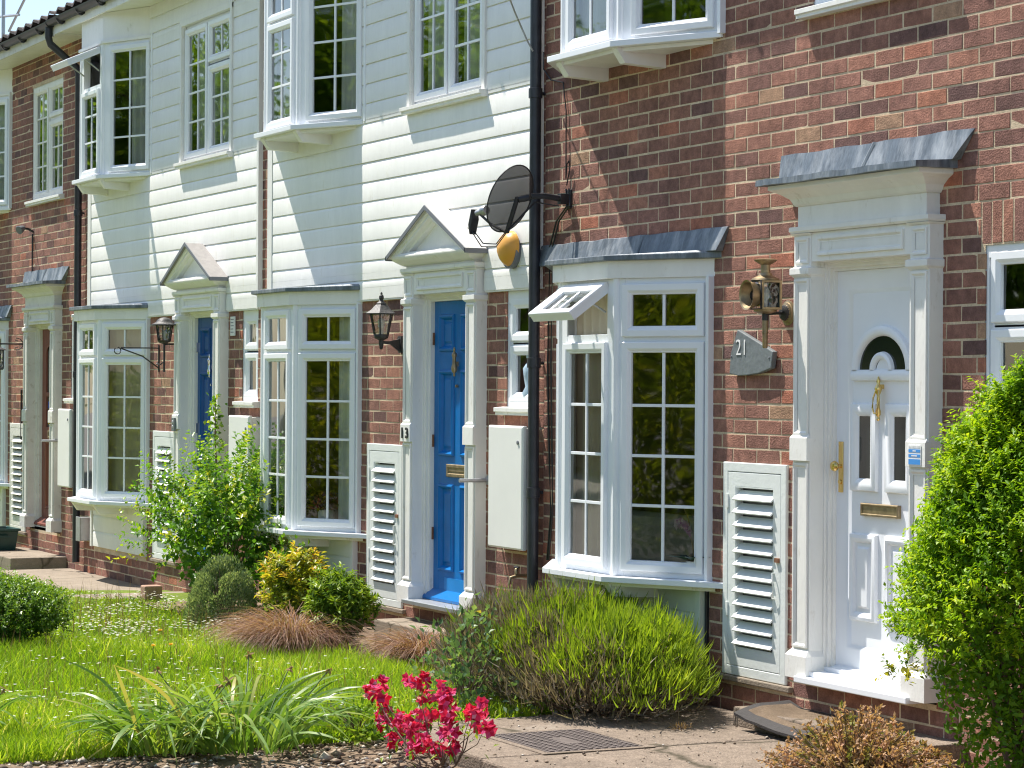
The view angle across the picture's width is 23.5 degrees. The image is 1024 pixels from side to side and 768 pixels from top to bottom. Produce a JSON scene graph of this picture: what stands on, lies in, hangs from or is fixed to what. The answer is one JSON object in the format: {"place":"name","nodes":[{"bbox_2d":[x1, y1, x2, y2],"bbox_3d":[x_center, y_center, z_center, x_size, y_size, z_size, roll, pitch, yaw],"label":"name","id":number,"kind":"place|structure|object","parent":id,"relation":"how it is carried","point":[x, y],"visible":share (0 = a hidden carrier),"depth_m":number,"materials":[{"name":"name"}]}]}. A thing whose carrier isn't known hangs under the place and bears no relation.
{"place":"outdoors","nodes":[
{"label":"outdoors","id":0,"kind":"place"},
{"bbox_2d":[0,0,25,37],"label":"tv aerial","id":1,"kind":"object","parent":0,"point":[3,16],"visible":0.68,"depth_m":37.24,"materials":[{"name":"grey metal"}]},
{"bbox_2d":[0,0,73,37],"label":"sky","id":2,"kind":"structure","parent":0,"point":[31,10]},
{"bbox_2d":[1,568,140,590],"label":"path","id":3,"kind":"structure","parent":0,"point":[64,577],"depth_m":21.90,"materials":[{"name":"concrete"}]},
{"bbox_2d":[0,547,66,569],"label":"doorstep","id":4,"kind":"object","parent":3,"relation":"on","point":[20,558],"visible":0.72,"depth_m":23.30,"materials":[{"name":"concrete"}]},
{"bbox_2d":[0,526,20,550],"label":"recycling box","id":5,"kind":"object","parent":4,"relation":"on","point":[8,537],"visible":1,"depth_m":24.19,"materials":[{"name":"green plastic"}]},
{"bbox_2d":[3,577,218,676],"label":"lawn","id":6,"kind":"structure","parent":0,"point":[178,596],"depth_m":19.64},
{"bbox_2d":[0,686,52,730],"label":"daffodil clump","id":7,"kind":"object","parent":6,"relation":"on","point":[5,704],"visible":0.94,"depth_m":11.62,"materials":[{"name":"green plant"}]},
{"bbox_2d":[0,565,78,646],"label":"box bush","id":8,"kind":"object","parent":6,"relation":"on","point":[29,606],"visible":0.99,"depth_m":15.06,"materials":[{"name":"green plant"}]},
{"bbox_2d":[140,585,161,601],"bbox_3d":[-2.768,1.615,18.925,0.140,0.140,0.120,0,0,-26],"label":"brick block","id":9,"kind":"object","parent":6,"relation":"on","point":[149,589],"depth_m":18.87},
{"bbox_2d":[106,421,319,610],"bbox_3d":[-2.143,0.993,17.963,1.605,1.460,1.792,0,0,0],"label":"shrub","id":10,"kind":"object","parent":6,"relation":"on","point":[240,511],"visible":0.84,"depth_m":17.79,"materials":[{"name":"green plant"}]},
{"bbox_2d":[203,393,227,545],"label":"climbing rose","id":11,"kind":"object","parent":6,"relation":"on","point":[211,423],"visible":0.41,"depth_m":19.25,"materials":[{"name":"green plant"}]},
{"bbox_2d":[2,594,457,738],"bbox_3d":[-2.511,1.639,15.176,3.024,0.086,7.383,0,0,-26],"label":"clover","id":12,"kind":"object","parent":6,"relation":"on","point":[133,619],"visible":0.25,"depth_m":16.95,"materials":[{"name":"green plant"}]},
{"bbox_2d":[1,590,491,720],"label":"daisies","id":13,"kind":"object","parent":6,"relation":"on","point":[144,642],"visible":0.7,"depth_m":15.84,"materials":[{"name":"white plant"}]},
{"bbox_2d":[145,601,391,659],"bbox_3d":[-1.419,1.659,16.747,0.850,0.037,4.500,0,0,-26],"label":"planting bed","id":14,"kind":"object","parent":6,"relation":"on","point":[260,604],"visible":0.08,"depth_m":17.19,"materials":[{"name":"soil"}]},
{"bbox_2d":[183,553,258,626],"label":"hebe bush","id":15,"kind":"object","parent":14,"relation":"on","point":[238,579],"visible":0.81,"depth_m":16.97,"materials":[{"name":"green plant"}]},
{"bbox_2d":[248,526,327,620],"bbox_3d":[-1.541,1.349,17.169,0.665,0.710,0.829,0,0,-26],"label":"rose bush","id":16,"kind":"object","parent":14,"relation":"on","point":[251,570],"visible":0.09,"depth_m":17.15,"materials":[{"name":"green plant"}]},
{"bbox_2d":[196,601,385,654],"bbox_3d":[-1.374,1.565,15.287,1.309,0.435,1.379,0,0,-26],"label":"bronze sedge","id":17,"kind":"object","parent":14,"relation":"on","point":[290,628],"visible":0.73,"depth_m":15.11,"materials":[{"name":"plant"}]},
{"bbox_2d":[254,540,329,622],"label":"golden shrub","id":18,"kind":"object","parent":14,"relation":"on","point":[281,574],"visible":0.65,"depth_m":16.08,"materials":[{"name":"yellow plant"}]},
{"bbox_2d":[300,561,385,647],"bbox_3d":[-1.072,1.418,15.407,0.523,0.613,0.582,0,0,-26],"label":"evergreen shrub","id":19,"kind":"object","parent":14,"relation":"on","point":[347,596],"visible":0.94,"depth_m":15.32,"materials":[{"name":"green plant"}]},
{"bbox_2d":[348,620,446,673],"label":"bronze sedge","id":20,"kind":"object","parent":14,"relation":"on","point":[415,646],"visible":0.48,"depth_m":14.54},
{"bbox_2d":[374,618,444,640],"bbox_3d":[-0.513,1.601,15.553,0.276,0.145,1.200,0,0,-26],"label":"doorstep","id":21,"kind":"object","parent":14,"relation":"on","point":[388,622],"visible":0.22,"depth_m":15.79,"materials":[{"name":"concrete"}]},
{"bbox_2d":[0,570,542,763],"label":"lawn grass","id":22,"kind":"structure","parent":6,"relation":"on","point":[53,743],"depth_m":13.44,"materials":[{"name":"plant"}]},
{"bbox_2d":[422,671,700,717],"bbox_3d":[-0.062,1.669,13.547,1.250,0.035,2.420,0,0,-26],"label":"soil bed","id":23,"kind":"object","parent":6,"relation":"on","point":[584,707],"visible":0.05,"depth_m":12.84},
{"bbox_2d":[446,592,495,692],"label":"rose shoot","id":24,"kind":"object","parent":23,"relation":"on","point":[463,624],"visible":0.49,"depth_m":12.73,"materials":[{"name":"green plant"}]},
{"bbox_2d":[408,597,535,720],"bbox_3d":[-0.273,1.395,12.496,0.624,0.620,0.816,0,0,-16],"label":"blue leaved rose","id":25,"kind":"object","parent":23,"relation":"on","point":[457,668],"visible":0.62,"depth_m":12.43,"materials":[{"name":"green plant"}]},
{"bbox_2d":[536,689,579,714],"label":"weed tuft","id":26,"kind":"object","parent":23,"relation":"on","point":[546,710],"visible":0.37,"depth_m":12.41,"materials":[{"name":"green plant"}]},
{"bbox_2d":[427,570,722,722],"bbox_3d":[0.292,1.331,12.816,1.366,0.762,2.437,0,0,-26],"label":"lavender bush","id":27,"kind":"object","parent":23,"relation":"on","point":[597,634],"visible":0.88,"depth_m":12.24,"materials":[{"name":"green plant"}]},
{"bbox_2d":[528,0,1023,767],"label":"terraced house","id":28,"kind":"structure","parent":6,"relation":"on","point":[854,168],"depth_m":12.14,"materials":[{"name":"brick"}]},
{"bbox_2d":[468,165,571,246],"bbox_3d":[0.004,-1.022,14.161,0.634,0.465,0.325,0,0,20],"label":"satellite dish","id":29,"kind":"object","parent":28,"relation":"attached to","point":[512,195],"visible":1,"depth_m":14.14,"materials":[{"name":"grey"}]},
{"bbox_2d":[543,52,569,185],"bbox_3d":[0.262,-1.542,14.302,0.019,0.802,0.323,0,0,-28],"label":"cable","id":30,"kind":"object","parent":28,"relation":"attached to","point":[566,163],"visible":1,"depth_m":14.21,"materials":[{"name":"black plastic"}]},
{"bbox_2d":[546,189,567,559],"bbox_3d":[0.262,-0.048,14.287,0.019,2.152,0.275,0,0,-22],"label":"cable","id":31,"kind":"object","parent":28,"relation":"attached to","point":[548,390],"visible":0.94,"depth_m":14.38,"materials":[{"name":"black plastic"}]},
{"bbox_2d":[548,188,570,559],"bbox_3d":[0.276,-0.048,14.260,0.019,2.152,0.284,0,0,-23],"label":"cable","id":32,"kind":"object","parent":28,"relation":"attached to","point":[561,217],"visible":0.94,"depth_m":14.35,"materials":[{"name":"black plastic"}]},
{"bbox_2d":[575,293,607,556],"bbox_3d":[0.460,0.242,13.435,0.038,1.530,0.538,0,0,-26],"label":"curtain","id":33,"kind":"object","parent":28,"relation":"hanging from","point":[592,320],"visible":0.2,"depth_m":13.52,"materials":[{"name":"fabric"}]},
{"bbox_2d":[581,0,605,36],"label":"curtain","id":34,"kind":"object","parent":28,"relation":"hanging from","point":[599,15],"depth_m":13.54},
{"bbox_2d":[528,226,728,596],"bbox_3d":[0.427,0.163,13.446,0.583,1.955,2.110,0,0,-26],"label":"bay window","id":35,"kind":"structure","parent":28,"relation":"in","point":[676,262],"depth_m":13.06,"materials":[{"name":"white plastic"}]},
{"bbox_2d":[547,0,725,81],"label":"bay window","id":36,"kind":"structure","parent":28,"relation":"in","point":[625,40],"depth_m":13.11,"materials":[{"name":"white plastic"}]},
{"bbox_2d":[632,510,693,561],"bbox_3d":[1.387,1.073,13.671,0.950,0.680,1.900,0,0,-26],"label":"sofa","id":37,"kind":"object","parent":28,"relation":"on","point":[646,535],"visible":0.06,"depth_m":13.78,"materials":[{"name":"fabric"}]},
{"bbox_2d":[665,509,703,562],"bbox_3d":[0.955,0.828,12.874,0.322,0.363,0.315,0,0,-1],"label":"orchid","id":38,"kind":"object","parent":28,"relation":"on","point":[679,522],"visible":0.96,"depth_m":12.90,"materials":[{"name":"green plant"}]},
{"bbox_2d":[705,591,708,698],"bbox_3d":[1.009,1.340,12.776,0.016,0.580,0.020,0,0,-26],"label":"electric cable duct","id":39,"kind":"object","parent":28,"relation":"attached to","point":[707,618],"visible":0.67,"depth_m":12.77,"materials":[{"name":"white plastic"}]},
{"bbox_2d":[730,330,776,375],"bbox_3d":[1.207,-0.158,12.360,0.032,0.232,0.411,0,0,-26],"label":"slate plaque","id":40,"kind":"object","parent":28,"relation":"attached to","point":[750,355],"visible":1,"depth_m":12.37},
{"bbox_2d":[722,461,788,684],"bbox_3d":[1.260,0.938,12.385,0.158,1.081,0.596,0,0,-26],"label":"louvre door","id":41,"kind":"structure","parent":28,"relation":"in","point":[755,495],"depth_m":12.36,"materials":[{"name":"grey paint"}]},
{"bbox_2d":[739,259,793,347],"bbox_3d":[1.246,-0.393,12.058,0.247,0.436,0.146,0,0,-26],"label":"coach lamp","id":42,"kind":"object","parent":28,"relation":"attached to","point":[767,299],"visible":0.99,"depth_m":12.04,"materials":[{"name":"gold metal"}]},
{"bbox_2d":[762,280,781,309],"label":"frame","id":43,"kind":"structure","parent":42,"relation":"in","point":[766,281],"depth_m":12.00,"materials":[{"name":"gold glass"}]},
{"bbox_2d":[794,0,885,19],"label":"window","id":44,"kind":"structure","parent":28,"relation":"in","point":[820,7],"depth_m":11.73,"materials":[{"name":"white plastic"}]},
{"bbox_2d":[794,267,920,703],"bbox_3d":[1.664,0.446,11.464,0.235,1.968,0.920,0,0,-26],"label":"door","id":45,"kind":"structure","parent":28,"relation":"in","point":[872,509],"depth_m":11.56,"materials":[{"name":"white plastic"}]},
{"bbox_2d":[908,445,920,465],"bbox_3d":[1.794,0.317,10.995,0.004,0.090,0.096,0,0,-26],"label":"door notice","id":46,"kind":"object","parent":28,"relation":"attached to","point":[914,454],"depth_m":10.99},
{"bbox_2d":[966,242,1023,415],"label":"small window","id":47,"kind":"structure","parent":28,"relation":"in","point":[1003,325],"depth_m":10.64,"materials":[{"name":"white plastic"}]},
{"bbox_2d":[67,591,185,598],"bbox_3d":[-2.924,1.750,19.645,0.980,0.090,1.030,0,0,-26],"label":"edging","id":48,"kind":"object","parent":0,"point":[111,595],"depth_m":19.86,"materials":[{"name":"concrete"}]},
{"bbox_2d":[0,739,460,767],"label":"soil border","id":49,"kind":"object","parent":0,"point":[230,761],"visible":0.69,"depth_m":11.06,"materials":[{"name":"soil"}]},
{"bbox_2d":[27,659,269,760],"bbox_3d":[-1.626,1.510,11.143,1.147,0.543,1.234,0,0,-26],"label":"daffodil clump","id":50,"kind":"object","parent":49,"relation":"on","point":[146,743],"visible":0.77,"depth_m":11.05,"materials":[{"name":"green plant"}]},
{"bbox_2d":[72,642,374,759],"bbox_3d":[-1.254,1.474,11.267,1.406,0.611,1.428,0,0,15],"label":"daffodil clump","id":51,"kind":"object","parent":49,"relation":"on","point":[288,719],"visible":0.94,"depth_m":11.09,"materials":[{"name":"green plant"}]},
{"bbox_2d":[305,692,414,746],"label":"ground weeds","id":52,"kind":"object","parent":49,"relation":"on","point":[359,732],"visible":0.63,"depth_m":11.60,"materials":[{"name":"green plant"}]},
{"bbox_2d":[0,669,774,767],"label":"stones and chips","id":53,"kind":"object","parent":49,"relation":"on","point":[326,757],"visible":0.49,"depth_m":11.03,"materials":[{"name":"stone"},{"name":"bark chips"}]},
{"bbox_2d":[362,669,497,767],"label":"azalea","id":54,"kind":"object","parent":49,"relation":"on","point":[422,721],"visible":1,"depth_m":10.65,"materials":[{"name":"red plant"}]},
{"bbox_2d":[384,705,783,767],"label":"path","id":55,"kind":"structure","parent":0,"point":[727,732],"depth_m":11.81,"materials":[{"name":"concrete"}]},
{"bbox_2d":[478,727,655,754],"bbox_3d":[0.245,1.652,11.401,0.570,0.018,0.690,0,0,-26],"label":"drain cover","id":56,"kind":"object","parent":55,"relation":"on","point":[578,740],"visible":1,"depth_m":11.36,"materials":[{"name":"metal"}]},
{"bbox_2d":[481,738,963,767],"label":"path","id":57,"kind":"structure","parent":0,"point":[738,754],"depth_m":10.90,"materials":[{"name":"concrete"}]},
{"bbox_2d":[733,706,965,765],"bbox_3d":[1.531,1.616,11.390,0.296,0.094,1.480,0,0,-26],"label":"doorstep","id":58,"kind":"object","parent":57,"relation":"on","point":[947,746],"visible":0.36,"depth_m":10.98,"materials":[{"name":"concrete"}]},
{"bbox_2d":[734,700,856,739],"bbox_3d":[1.347,1.583,11.622,0.330,0.101,0.660,0,0,-26],"label":"door mat","id":59,"kind":"object","parent":58,"relation":"on","point":[763,715],"depth_m":11.68,"materials":[{"name":"fabric"}]},
{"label":"soil bed by hedge","id":60,"kind":"structure","parent":0,"visible":0},
{"bbox_2d":[755,699,946,767],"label":"heather","id":61,"kind":"object","parent":60,"relation":"on","point":[842,746],"visible":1,"depth_m":9.63,"materials":[{"name":"brown plant"}]},
{"bbox_2d":[785,711,964,767],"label":"heather","id":62,"kind":"object","parent":60,"relation":"on","point":[931,754],"visible":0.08,"depth_m":10.20,"materials":[{"name":"brown plant"}]},
{"bbox_2d":[877,350,1023,767],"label":"hedge shrub","id":63,"kind":"object","parent":60,"relation":"on","point":[976,491],"visible":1,"depth_m":9.23,"materials":[{"name":"green plant"}]},
{"bbox_2d":[875,649,932,685],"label":"yellow shoot","id":64,"kind":"object","parent":63,"relation":"attached to","point":[907,674],"visible":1,"depth_m":9.28,"materials":[{"name":"plant"}]},
{"label":"ground","id":65,"kind":"structure","parent":0,"visible":0},
{"bbox_2d":[0,15,86,571],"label":"terraced house","id":66,"kind":"structure","parent":65,"relation":"on","point":[36,506],"depth_m":24.36,"materials":[{"name":"brick"}]},
{"bbox_2d":[0,105,4,199],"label":"curtain","id":67,"kind":"object","parent":66,"relation":"hanging from","point":[2,124],"visible":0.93,"depth_m":25.53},
{"bbox_2d":[0,305,11,488],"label":"bay window","id":68,"kind":"structure","parent":66,"relation":"in","point":[5,311],"depth_m":25.33,"materials":[{"name":"white plastic"}]},
{"bbox_2d":[0,69,12,214],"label":"bay window","id":69,"kind":"structure","parent":66,"relation":"in","point":[6,94],"depth_m":25.28,"materials":[{"name":"white plastic"}]},
{"bbox_2d":[0,332,23,369],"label":"wall lantern","id":70,"kind":"object","parent":66,"relation":"attached to","point":[2,358],"depth_m":24.66,"materials":[{"name":"black metal"}]},
{"bbox_2d":[9,423,25,531],"bbox_3d":[-4.955,0.939,24.968,0.158,1.081,0.596,0,0,-26],"label":"louvre door","id":71,"kind":"structure","parent":66,"relation":"in","point":[15,501],"depth_m":25.02,"materials":[{"name":"white paint"}]},
{"bbox_2d":[34,329,49,525],"bbox_3d":[-4.499,0.424,24.072,0.120,1.922,0.802,0,0,-26],"label":"door","id":72,"kind":"structure","parent":66,"relation":"in","point":[46,333],"depth_m":24.28,"materials":[{"name":"grey paint"}]},
{"bbox_2d":[24,77,64,206],"bbox_3d":[-4.524,-2.367,24.070,0.140,1.200,1.235,0,0,-26],"label":"window","id":73,"kind":"structure","parent":66,"relation":"in","point":[47,153],"depth_m":24.09,"materials":[{"name":"white paint"}]},
{"bbox_2d":[45,24,84,561],"bbox_3d":[-4.149,-0.844,22.834,0.385,4.990,0.080,0,0,-26],"label":"drainpipe","id":74,"kind":"object","parent":66,"relation":"attached to","point":[62,55],"visible":0.73,"depth_m":22.86,"materials":[{"name":"plastic"}]},
{"bbox_2d":[57,409,72,487],"bbox_3d":[-4.164,0.601,23.151,0.113,0.734,0.402,0,0,-26],"label":"meter box","id":75,"kind":"object","parent":66,"relation":"attached to","point":[65,448],"visible":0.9,"depth_m":23.06,"materials":[{"name":"plastic"}]},
{"bbox_2d":[45,0,264,601],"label":"terraced house","id":76,"kind":"structure","parent":65,"relation":"on","point":[175,228],"depth_m":20.76,"materials":[{"name":"wood"}]},
{"bbox_2d":[76,516,89,540],"bbox_3d":[-3.955,1.335,22.733,0.100,0.225,0.130,0,0,-26],"label":"utility box","id":77,"kind":"object","parent":76,"relation":"attached to","point":[82,528],"visible":1,"depth_m":22.68,"materials":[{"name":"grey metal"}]},
{"bbox_2d":[50,6,152,195],"bbox_3d":[-3.672,-2.464,21.733,0.632,1.542,1.834,0,0,-26],"label":"bay window","id":78,"kind":"structure","parent":76,"relation":"in","point":[105,35],"depth_m":21.47,"materials":[{"name":"white plastic"}]},
{"bbox_2d":[67,303,151,513],"bbox_3d":[-3.624,0.219,21.820,0.429,1.844,1.958,0,0,-26],"label":"bay window","id":79,"kind":"structure","parent":76,"relation":"in","point":[100,319],"depth_m":21.42,"materials":[{"name":"white plastic"}]},
{"bbox_2d":[89,330,140,491],"bbox_3d":[-3.492,0.229,21.611,0.152,1.530,1.106,0,0,-40],"label":"window glass","id":80,"kind":"object","parent":76,"relation":"hanging from","point":[116,405],"visible":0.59,"depth_m":21.46,"materials":[{"name":"glass"}]},
{"bbox_2d":[114,345,159,371],"bbox_3d":[-3.168,-0.220,20.821,0.400,0.230,0.014,0,0,-26],"label":"hanging bracket","id":81,"kind":"object","parent":76,"relation":"attached to","point":[158,347],"visible":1,"depth_m":20.85,"materials":[{"name":"black metal"}]},
{"bbox_2d":[132,49,145,163],"bbox_3d":[-3.219,-2.385,21.372,0.212,1.100,0.038,0,0,40],"label":"curtain","id":82,"kind":"object","parent":76,"relation":"hanging from","point":[138,97],"visible":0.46,"depth_m":21.39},
{"bbox_2d":[151,317,175,371],"bbox_3d":[-2.865,-0.325,20.323,0.225,0.451,0.223,0,0,18],"label":"wall lantern","id":83,"kind":"object","parent":76,"relation":"attached to","point":[168,323],"depth_m":20.31,"materials":[{"name":"black metal"}]},
{"bbox_2d":[152,431,175,561],"bbox_3d":[-2.883,0.938,20.774,0.158,1.081,0.596,0,0,-26],"label":"louvre door","id":84,"kind":"structure","parent":76,"relation":"in","point":[160,438],"depth_m":20.83,"materials":[{"name":"grey paint"}]},
{"bbox_2d":[173,10,233,169],"bbox_3d":[-2.446,-2.364,19.798,0.133,1.188,1.300,0,0,-26],"label":"window","id":85,"kind":"structure","parent":76,"relation":"in","point":[214,62],"depth_m":19.80,"materials":[{"name":"white plastic"}]},
{"bbox_2d":[196,317,213,554],"bbox_3d":[-2.425,0.423,19.879,0.114,1.922,0.802,0,0,-26],"label":"door","id":86,"kind":"structure","parent":76,"relation":"in","point":[204,347],"depth_m":20.07,"materials":[{"name":"blue paint"}]},
{"bbox_2d":[199,22,228,148],"bbox_3d":[-2.348,-2.382,19.846,0.041,1.100,1.060,0,0,-26],"label":"curtain","id":87,"kind":"object","parent":76,"relation":"hanging from","point":[217,88],"visible":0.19,"depth_m":19.88,"materials":[{"name":"fabric"}]},
{"bbox_2d":[228,415,259,506],"bbox_3d":[-2.050,0.608,18.872,0.113,0.734,0.452,0,0,-26],"label":"meter box","id":88,"kind":"object","parent":76,"relation":"attached to","point":[238,424],"visible":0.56,"depth_m":18.77,"materials":[{"name":"plastic"}]},
{"bbox_2d":[232,310,259,407],"bbox_3d":[-2.002,-0.193,18.927,0.143,0.748,0.470,0,0,-26],"label":"small window","id":89,"kind":"structure","parent":76,"relation":"in","point":[250,317],"depth_m":19.01,"materials":[{"name":"white plastic"}]},
{"bbox_2d":[250,0,546,661],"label":"terraced house","id":90,"kind":"structure","parent":65,"relation":"on","point":[385,186],"depth_m":16.36,"materials":[{"name":"brick"},{"name":"white paint"},{"name":"roof tile"}]},
{"bbox_2d":[273,318,285,515],"bbox_3d":[-1.595,0.235,17.630,0.051,1.530,0.553,0,0,-26],"label":"curtain","id":91,"kind":"object","parent":90,"relation":"hanging from","point":[282,411],"visible":0.17,"depth_m":17.74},
{"bbox_2d":[279,0,289,118],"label":"curtain","id":92,"kind":"object","parent":90,"relation":"hanging from","point":[286,76],"visible":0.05,"depth_m":17.74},
{"bbox_2d":[250,284,365,546],"bbox_3d":[-1.552,0.225,17.626,0.429,1.844,1.958,0,0,-26],"label":"bay window","id":93,"kind":"structure","parent":90,"relation":"in","point":[295,304],"depth_m":17.22,"materials":[{"name":"white plastic"}]},
{"bbox_2d":[254,0,366,152],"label":"bay window","id":94,"kind":"structure","parent":90,"relation":"in","point":[303,125],"depth_m":17.28,"materials":[{"name":"white plastic"}]},
{"bbox_2d":[308,491,338,518],"bbox_3d":[-1.301,0.873,17.249,0.254,0.256,0.258,0,0,-26],"label":"flower arrangement","id":95,"kind":"object","parent":90,"relation":"on","point":[318,500],"visible":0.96,"depth_m":17.20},
{"bbox_2d":[338,317,349,519],"bbox_3d":[-1.095,0.237,17.106,0.269,1.530,0.036,0,0,35],"label":"curtain","id":96,"kind":"object","parent":90,"relation":"hanging from","point":[344,386],"visible":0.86,"depth_m":17.15,"materials":[{"name":"fabric"}]},
{"bbox_2d":[342,0,356,109],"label":"curtain","id":97,"kind":"object","parent":90,"relation":"hanging from","point":[349,12],"visible":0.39,"depth_m":17.14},
{"bbox_2d":[366,292,402,352],"bbox_3d":[-0.842,-0.407,16.265,0.264,0.400,0.191,0,0,-26],"label":"wall lantern","id":98,"kind":"object","parent":90,"relation":"attached to","point":[380,308],"depth_m":16.23,"materials":[{"name":"black metal"}]},
{"bbox_2d":[366,443,402,608],"bbox_3d":[-0.812,0.944,16.579,0.158,1.081,0.596,0,0,-26],"label":"louvre door","id":99,"kind":"structure","parent":90,"relation":"in","point":[384,461],"depth_m":16.57,"materials":[{"name":"grey paint"}]},
{"bbox_2d":[401,599,458,613],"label":"threshold slab","id":100,"kind":"structure","parent":90,"relation":"attached to","point":[434,605],"depth_m":15.64,"materials":[{"name":"white stone"}]},
{"bbox_2d":[428,0,458,89],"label":"curtain","id":101,"kind":"object","parent":90,"relation":"hanging from","point":[439,45],"visible":0.27,"depth_m":15.96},
{"bbox_2d":[399,0,487,114],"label":"window","id":102,"kind":"structure","parent":90,"relation":"in","point":[453,92],"depth_m":15.68,"materials":[{"name":"white plastic"}]},
{"bbox_2d":[422,300,465,604],"bbox_3d":[-0.353,0.429,15.684,0.114,1.922,0.802,0,0,-26],"label":"door","id":103,"kind":"structure","parent":90,"relation":"in","point":[447,532],"depth_m":15.81,"materials":[{"name":"blue paint"}]},
{"bbox_2d":[464,0,479,80],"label":"curtain","id":104,"kind":"object","parent":90,"relation":"hanging from","point":[475,46],"visible":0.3,"depth_m":15.53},
{"bbox_2d":[459,475,487,484],"bbox_3d":[-0.231,0.590,15.090,0.200,0.058,0.058,0,0,-26],"label":"grab bar","id":105,"kind":"object","parent":90,"relation":"attached to","point":[474,480],"visible":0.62,"depth_m":15.09,"materials":[{"name":"grey metal"}]},
{"bbox_2d":[488,425,527,550],"bbox_3d":[0.000,0.615,14.720,0.113,0.734,0.467,0,0,-26],"label":"meter box","id":106,"kind":"object","parent":90,"relation":"attached to","point":[507,485],"visible":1,"depth_m":14.66,"materials":[{"name":"plastic"}]},
{"bbox_2d":[497,231,520,268],"bbox_3d":[-0.035,-0.804,14.755,0.099,0.226,0.210,0,0,-26],"label":"alarm box","id":107,"kind":"object","parent":90,"relation":"attached to","point":[509,249],"visible":0.88,"depth_m":14.70,"materials":[{"name":"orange plastic"}]},
{"bbox_2d":[493,290,528,415],"bbox_3d":[0.056,-0.187,14.759,0.143,0.748,0.487,0,0,-26],"label":"small window","id":108,"kind":"structure","parent":90,"relation":"in","point":[517,404],"depth_m":14.86,"materials":[{"name":"white plastic"}]},
{"bbox_2d":[522,355,527,396],"bbox_3d":[0.115,-0.066,14.747,0.110,0.285,0.107,0,0,-26],"label":"figurine","id":109,"kind":"object","parent":90,"relation":"on","point":[525,373],"visible":0.26,"depth_m":14.72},
{"bbox_2d":[526,0,545,594],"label":"drainpipe","id":110,"kind":"object","parent":90,"relation":"attached to","point":[534,362],"visible":0.95,"depth_m":14.42,"materials":[{"name":"plastic"}]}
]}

